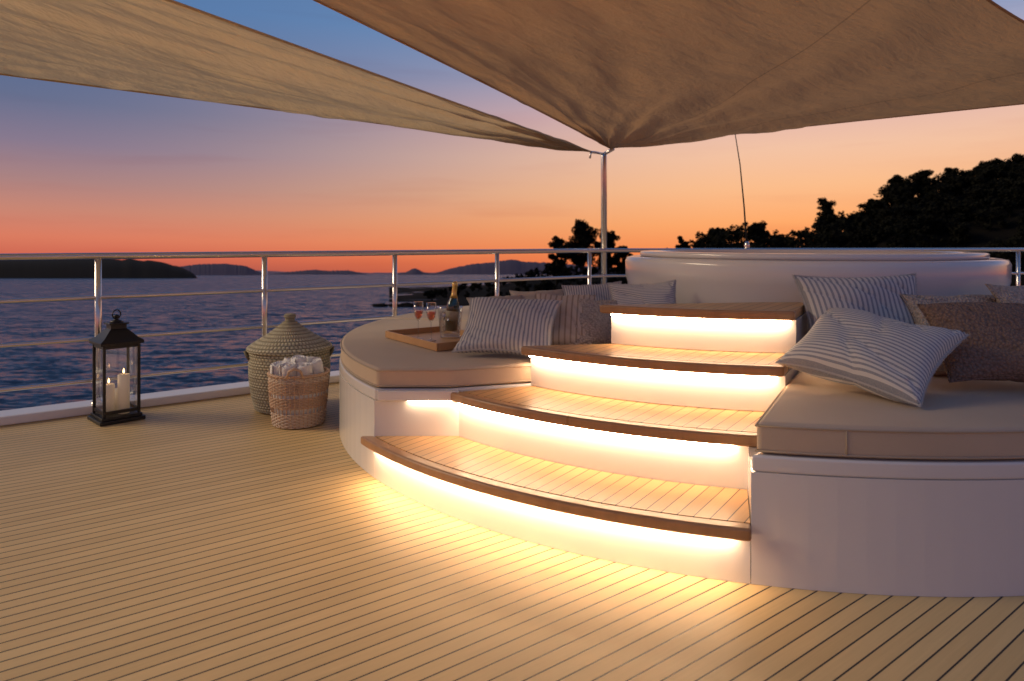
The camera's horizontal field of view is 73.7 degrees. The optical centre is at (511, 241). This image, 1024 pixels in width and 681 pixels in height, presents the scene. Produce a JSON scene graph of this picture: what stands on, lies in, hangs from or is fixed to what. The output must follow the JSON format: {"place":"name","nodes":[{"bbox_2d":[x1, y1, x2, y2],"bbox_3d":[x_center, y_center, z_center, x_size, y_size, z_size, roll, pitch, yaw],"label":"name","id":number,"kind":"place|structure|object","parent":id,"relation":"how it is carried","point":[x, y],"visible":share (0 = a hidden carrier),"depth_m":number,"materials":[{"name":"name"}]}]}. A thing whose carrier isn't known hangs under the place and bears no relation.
{"place":"outdoors","nodes":[
{"label":"outdoors","id":0,"kind":"place"},
{"bbox_2d":[0,259,196,277],"bbox_3d":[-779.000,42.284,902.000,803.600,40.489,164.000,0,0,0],"label":"wooded island","id":1,"kind":"structure","parent":0,"point":[125,268],"depth_m":843.79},
{"bbox_2d":[180,264,261,274],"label":"distant hills","id":2,"kind":"structure","parent":0,"point":[214,269],"depth_m":2676.88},
{"bbox_2d":[0,274,552,410],"bbox_3d":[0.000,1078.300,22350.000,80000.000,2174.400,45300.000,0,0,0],"label":"sea","id":3,"kind":"structure","parent":0,"point":[35,364],"depth_m":80.64,"materials":[{"name":"blue liquid"}]},
{"bbox_2d":[0,370,338,425],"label":"yacht hull","id":4,"kind":"object","parent":3,"relation":"on","point":[40,413],"depth_m":4.94,"materials":[{"name":"white paint"}]},
{"bbox_2d":[0,248,1023,403],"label":"stainless railing","id":5,"kind":"object","parent":4,"relation":"on","point":[98,297],"visible":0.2,"depth_m":5.47,"materials":[{"name":"metal"}]},
{"bbox_2d":[735,135,749,247],"bbox_3d":[2.681,-0.610,7.972,0.179,1.481,0.059,0,0,11],"label":"whip antenna","id":6,"kind":"object","parent":5,"relation":"attached to","point":[746,244],"visible":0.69,"depth_m":7.96,"materials":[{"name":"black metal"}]},
{"bbox_2d":[589,148,614,283],"bbox_3d":[1.011,0.041,7.744,0.294,2.199,0.192,0,0,0],"label":"shade sail pole","id":7,"kind":"object","parent":4,"relation":"on","point":[604,211],"visible":0.56,"depth_m":7.73,"materials":[{"name":"metal"}]},
{"bbox_2d":[0,0,590,151],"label":"shade sail","id":8,"kind":"object","parent":7,"relation":"attached to","point":[171,48],"visible":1,"depth_m":4.55,"materials":[{"name":"fabric"}]},
{"bbox_2d":[313,0,1023,148],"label":"shade sail","id":9,"kind":"object","parent":7,"relation":"attached to","point":[609,74],"visible":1,"depth_m":4.67,"materials":[{"name":"fabric"}]},
{"bbox_2d":[255,270,403,274],"bbox_3d":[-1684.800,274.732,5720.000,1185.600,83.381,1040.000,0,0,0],"label":"distant hills","id":10,"kind":"structure","parent":0,"point":[323,272],"depth_m":5341.27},
{"bbox_2d":[397,268,439,274],"bbox_3d":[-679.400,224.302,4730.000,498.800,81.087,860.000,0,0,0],"label":"distant hills","id":11,"kind":"structure","parent":0,"point":[414,271],"depth_m":4421.93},
{"bbox_2d":[0,382,1023,680],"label":"teak deck floor","id":12,"kind":"structure","parent":0,"point":[234,538],"depth_m":2.31,"materials":[{"name":"beige wood"}]},
{"bbox_2d":[87,309,145,426],"bbox_3d":[-2.665,0.829,4.600,0.275,0.738,0.275,0,0,43],"label":"candle lantern","id":13,"kind":"object","parent":12,"relation":"on","point":[113,405],"visible":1,"depth_m":4.56,"materials":[{"name":"black metal"}]},
{"bbox_2d":[244,313,334,413],"bbox_3d":[-1.600,0.859,4.920,0.605,0.678,0.594,0,0,0],"label":"lidded seagrass basket","id":14,"kind":"object","parent":12,"relation":"on","point":[289,337],"visible":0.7,"depth_m":4.73,"materials":[{"name":"beige wicker"}]},
{"bbox_2d":[267,355,329,428],"bbox_3d":[-1.405,0.974,4.500,0.400,0.438,0.412,0,0,0],"label":"towel basket","id":15,"kind":"object","parent":12,"relation":"on","point":[298,385],"visible":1,"depth_m":4.36,"materials":[{"name":"wicker"}]},
{"bbox_2d":[339,302,1023,596],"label":"sunpad with steps","id":16,"kind":"object","parent":12,"relation":"on","point":[711,440],"visible":0.75,"depth_m":2.75,"materials":[{"name":"white wood"}]},
{"bbox_2d":[385,326,464,350],"bbox_3d":[-0.460,0.617,4.380,0.442,0.046,0.702,0,0,-35],"label":"serving tray","id":17,"kind":"object","parent":16,"relation":"on","point":[432,339],"visible":0.67,"depth_m":4.41,"materials":[{"name":"brown wood"}]},
{"bbox_2d":[437,306,462,337],"bbox_3d":[-0.405,0.528,4.470,0.172,0.200,0.172,0,0,0],"label":"ice bucket","id":18,"kind":"object","parent":17,"relation":"on","point":[443,314],"visible":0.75,"depth_m":4.45,"materials":[{"name":"clear glass"}]},
{"bbox_2d":[445,281,458,330],"bbox_3d":[-0.393,0.425,4.470,0.096,0.326,0.085,0,0,0],"label":"champagne bottle","id":19,"kind":"object","parent":18,"relation":"in","point":[452,306],"visible":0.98,"depth_m":4.44,"materials":[{"name":"green glass"}]},
{"bbox_2d":[467,295,521,304],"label":"linen throw pillow","id":20,"kind":"object","parent":16,"relation":"on","point":[511,297],"visible":0.14,"depth_m":4.66,"materials":[{"name":"beige fabric"}]},
{"bbox_2d":[451,297,562,355],"bbox_3d":[-0.020,0.481,3.885,0.578,0.299,0.342,0,0,14],"label":"striped throw pillow","id":21,"kind":"object","parent":16,"relation":"on","point":[498,325],"visible":0.9,"depth_m":3.79,"materials":[{"name":"fabric"}]},
{"bbox_2d":[509,289,563,298],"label":"linen throw pillow","id":22,"kind":"object","parent":16,"relation":"on","point":[531,294],"visible":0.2,"depth_m":4.78,"materials":[{"name":"beige fabric"}]},
{"bbox_2d":[535,293,595,344],"bbox_3d":[0.300,0.464,4.019,0.371,0.295,0.281,0,0,10],"label":"tan striped throw pillow","id":23,"kind":"object","parent":16,"relation":"on","point":[565,330],"visible":0.47,"depth_m":3.95,"materials":[{"name":"fabric"}]},
{"bbox_2d":[561,281,621,300],"bbox_3d":[0.530,0.433,4.408,0.416,0.350,0.182,0,0,0],"label":"striped throw pillow","id":24,"kind":"object","parent":16,"relation":"on","point":[600,292],"visible":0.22,"depth_m":4.41,"materials":[{"name":"fabric"}]},
{"bbox_2d":[569,299,617,344],"bbox_3d":[0.491,0.480,3.991,0.369,0.274,0.257,0,0,-8],"label":"cream knit throw pillow","id":25,"kind":"object","parent":16,"relation":"on","point":[595,322],"visible":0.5,"depth_m":3.91,"materials":[{"name":"beige fabric"}]},
{"bbox_2d":[607,279,676,304],"bbox_3d":[0.789,0.396,4.083,0.422,0.336,0.226,0,0,0],"label":"striped throw pillow","id":26,"kind":"object","parent":16,"relation":"on","point":[661,293],"visible":0.42,"depth_m":4.08,"materials":[{"name":"fabric"}]},
{"bbox_2d":[625,249,1011,332],"bbox_3d":[2.070,0.407,4.920,2.476,0.670,2.476,0,0,0],"label":"hot tub","id":27,"kind":"object","parent":16,"relation":"on","point":[733,276],"visible":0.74,"depth_m":3.90,"materials":[{"name":"plastic"}]},
{"bbox_2d":[792,272,917,328],"bbox_3d":[1.829,0.387,3.542,0.683,0.441,0.248,0,0,-4],"label":"striped throw pillow","id":28,"kind":"object","parent":16,"relation":"on","point":[878,296],"visible":0.49,"depth_m":3.52,"materials":[{"name":"fabric"}]},
{"bbox_2d":[775,307,969,406],"bbox_3d":[1.525,0.465,2.908,0.476,0.320,0.612,0,0,-41],"label":"striped throw pillow","id":29,"kind":"object","parent":16,"relation":"on","point":[890,359],"visible":1,"depth_m":2.78,"materials":[{"name":"fabric"}]},
{"bbox_2d":[933,363,946,375],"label":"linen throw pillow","id":30,"kind":"object","parent":16,"relation":"on","point":[940,371],"visible":0.05,"depth_m":3.17,"materials":[{"name":"beige fabric"}]},
{"bbox_2d":[900,293,996,325],"bbox_3d":[2.335,0.430,3.483,0.636,0.319,0.256,0,0,0],"label":"cream knit throw pillow","id":31,"kind":"object","parent":16,"relation":"on","point":[912,302],"visible":0.3,"depth_m":3.50,"materials":[{"name":"beige fabric"}]},
{"bbox_2d":[917,302,1023,382],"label":"brown knit throw pillow","id":32,"kind":"object","parent":16,"relation":"on","point":[990,347],"visible":0.89,"depth_m":2.90,"materials":[{"name":"brown fabric"}]},
{"bbox_2d":[985,284,1023,303],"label":"cream knit throw pillow","id":33,"kind":"object","parent":16,"relation":"on","point":[1006,294],"visible":0.59,"depth_m":3.41,"materials":[{"name":"beige fabric"}]},
{"bbox_2d":[0,0,1023,272],"label":"sky","id":34,"kind":"structure","parent":0,"point":[84,169],"materials":[{"name":"orange"}]},
{"bbox_2d":[434,259,620,274],"bbox_3d":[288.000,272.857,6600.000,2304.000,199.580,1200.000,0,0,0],"label":"distant hills","id":35,"kind":"structure","parent":0,"point":[511,267],"depth_m":6172.24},
{"bbox_2d":[389,180,1023,305],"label":"coastal hillside","id":36,"kind":"structure","parent":0,"point":[982,236],"depth_m":140.43,"materials":[{"name":"plant"}]},
{"bbox_2d":[371,302,429,306],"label":"shore rocks","id":37,"kind":"object","parent":36,"relation":"on","point":[407,304],"visible":0.63,"depth_m":114.24,"materials":[{"name":"black stone"}]},
{"bbox_2d":[544,235,571,284],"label":"pine tree","id":38,"kind":"object","parent":36,"relation":"on","point":[557,264],"visible":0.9,"depth_m":143.62,"materials":[{"name":"green plant"}]},
{"bbox_2d":[563,219,600,281],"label":"pine tree","id":39,"kind":"object","parent":36,"relation":"on","point":[584,234],"visible":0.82,"depth_m":144.72,"materials":[{"name":"green plant"}]},
{"bbox_2d":[592,228,623,279],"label":"pine tree","id":40,"kind":"object","parent":36,"relation":"on","point":[612,237],"visible":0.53,"depth_m":146.78,"materials":[{"name":"green plant"}]},
{"bbox_2d":[614,245,632,273],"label":"pine tree","id":41,"kind":"object","parent":36,"relation":"on","point":[624,256],"visible":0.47,"depth_m":148.43,"materials":[{"name":"green plant"}]},
{"bbox_2d":[675,236,689,247],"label":"pine tree","id":42,"kind":"object","parent":36,"relation":"on","point":[682,242],"visible":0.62,"depth_m":156.98,"materials":[{"name":"green plant"}]},
{"bbox_2d":[706,227,723,240],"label":"pine tree","id":43,"kind":"object","parent":36,"relation":"on","point":[711,229],"visible":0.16,"depth_m":159.60,"materials":[{"name":"green plant"}]},
{"bbox_2d":[423,157,1023,300],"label":"hillside forest","id":44,"kind":"object","parent":36,"relation":"on","point":[980,181],"visible":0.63,"depth_m":145.86,"materials":[{"name":"green plant"}]},
{"bbox_2d":[747,220,770,242],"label":"pine tree","id":45,"kind":"object","parent":36,"relation":"on","point":[758,225],"visible":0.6,"depth_m":159.56,"materials":[{"name":"green plant"}]},
{"bbox_2d":[816,197,838,223],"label":"pine tree","id":46,"kind":"object","parent":36,"relation":"on","point":[826,208],"visible":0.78,"depth_m":157.10,"materials":[{"name":"green plant"}]},
{"bbox_2d":[857,199,874,217],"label":"pine tree","id":47,"kind":"object","parent":36,"relation":"on","point":[861,205],"visible":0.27,"depth_m":159.86,"materials":[{"name":"green plant"}]},
{"bbox_2d":[878,174,916,191],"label":"pine tree","id":48,"kind":"object","parent":36,"relation":"on","point":[897,179],"visible":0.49,"depth_m":158.98,"materials":[{"name":"green plant"}]},
{"bbox_2d":[906,169,933,196],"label":"pine tree","id":49,"kind":"object","parent":36,"relation":"on","point":[924,179],"visible":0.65,"depth_m":160.09,"materials":[{"name":"green plant"}]},
{"bbox_2d":[940,167,964,180],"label":"pine tree","id":50,"kind":"object","parent":36,"relation":"on","point":[948,170],"visible":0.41,"depth_m":160.02,"materials":[{"name":"green plant"}]},
{"bbox_2d":[972,158,1003,170],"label":"pine tree","id":51,"kind":"object","parent":36,"relation":"on","point":[996,161],"visible":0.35,"depth_m":159.85,"materials":[{"name":"green plant"}]},
{"bbox_2d":[1006,153,1023,168],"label":"pine tree","id":52,"kind":"object","parent":36,"relation":"on","point":[1017,158],"visible":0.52,"depth_m":160.28,"materials":[{"name":"green plant"}]}
]}

